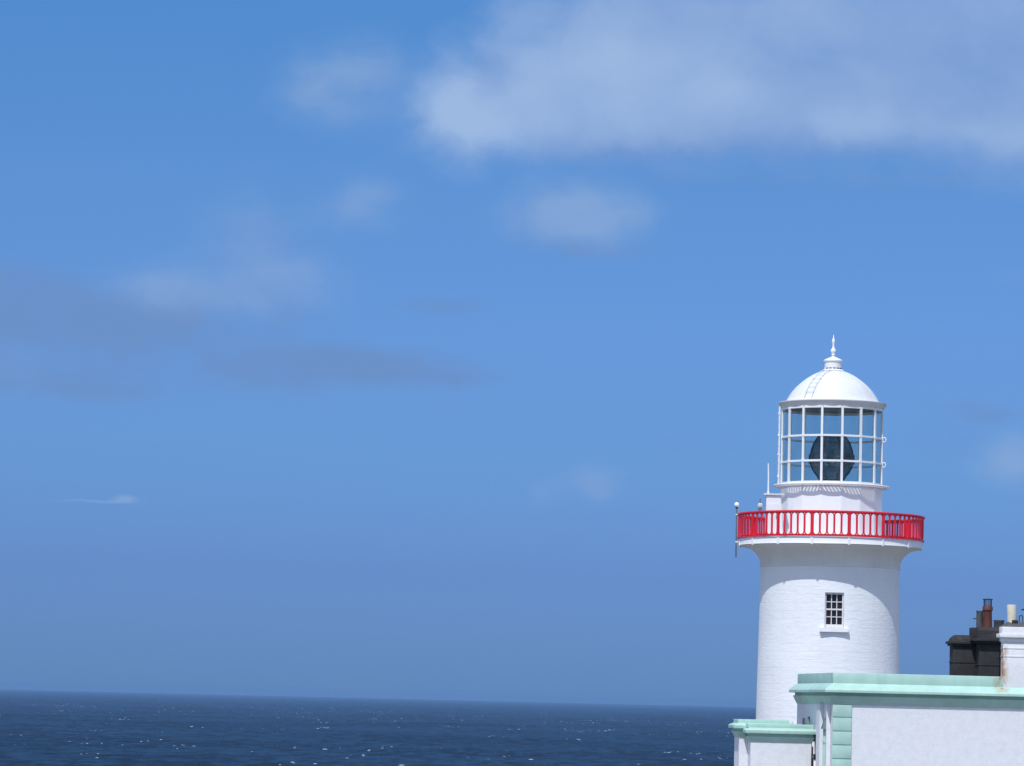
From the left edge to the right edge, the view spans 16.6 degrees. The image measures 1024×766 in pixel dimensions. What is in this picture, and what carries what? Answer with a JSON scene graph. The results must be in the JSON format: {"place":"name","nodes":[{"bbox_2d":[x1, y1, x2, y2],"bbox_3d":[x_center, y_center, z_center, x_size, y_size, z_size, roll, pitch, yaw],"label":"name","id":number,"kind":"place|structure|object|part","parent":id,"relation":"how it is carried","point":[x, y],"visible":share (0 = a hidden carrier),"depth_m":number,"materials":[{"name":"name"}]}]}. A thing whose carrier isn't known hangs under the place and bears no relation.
{"place":"outdoors","nodes":[
{"label":"outdoors","id":0,"kind":"place"},
{"bbox_2d":[0,689,755,765],"bbox_3d":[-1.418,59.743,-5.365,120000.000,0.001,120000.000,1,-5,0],"label":"sea","id":1,"kind":"structure","parent":0,"point":[43,728],"depth_m":5663.01,"materials":[{"name":"liquid"}]},
{"bbox_2d":[29,704,730,763],"bbox_3d":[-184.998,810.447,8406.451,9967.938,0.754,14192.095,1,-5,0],"label":"sea foam","id":2,"kind":"object","parent":1,"relation":"on","point":[374,717],"visible":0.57,"depth_m":5876.66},
{"bbox_2d":[0,0,1023,706],"label":"sky","id":3,"kind":"structure","parent":0,"point":[384,349],"materials":[{"name":"blue"}]},
{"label":"ground","id":4,"kind":"structure","parent":0,"visible":0},
{"bbox_2d":[728,719,815,765],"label":"annex","id":5,"kind":"object","parent":4,"relation":"on","point":[757,742],"visible":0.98,"depth_m":102.53,"materials":[{"name":"white painted plaster"},{"name":"mint paint"}]},
{"bbox_2d":[737,334,924,723],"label":"lighthouse","id":6,"kind":"object","parent":4,"relation":"on","point":[831,556],"visible":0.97,"depth_m":142.81,"materials":[{"name":"paint"}]},
{"bbox_2d":[734,502,738,556],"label":"globe light","id":7,"kind":"object","parent":6,"relation":"attached to","point":[736,504],"visible":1,"depth_m":144.91,"materials":[{"name":"grey metal"}]},
{"bbox_2d":[758,499,762,510],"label":"gallery lamp","id":8,"kind":"object","parent":6,"relation":"on","point":[760,505],"visible":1,"depth_m":142.85,"materials":[{"name":"grey metal"}]},
{"bbox_2d":[763,493,783,533],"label":"cabinet","id":9,"kind":"object","parent":6,"relation":"on","point":[772,501],"visible":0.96,"depth_m":143.30,"materials":[{"name":"white metal"}]},
{"bbox_2d":[767,463,768,492],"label":"antenna","id":10,"kind":"object","parent":9,"relation":"on","point":[768,480],"visible":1,"depth_m":143.66,"materials":[{"name":"white metal"}]},
{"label":"door","id":11,"kind":"part","parent":9,"relation":"part of","materials":[{"name":"white metal"}]},
{"bbox_2d":[819,593,848,632],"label":"window","id":12,"kind":"structure","parent":6,"relation":"in","point":[833,601],"depth_m":142.06,"materials":[{"name":"paint"}]},
{"bbox_2d":[789,599,1023,765],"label":"house","id":13,"kind":"structure","parent":4,"relation":"on","point":[968,710],"depth_m":99.77,"materials":[{"name":"white paint"}]}
]}

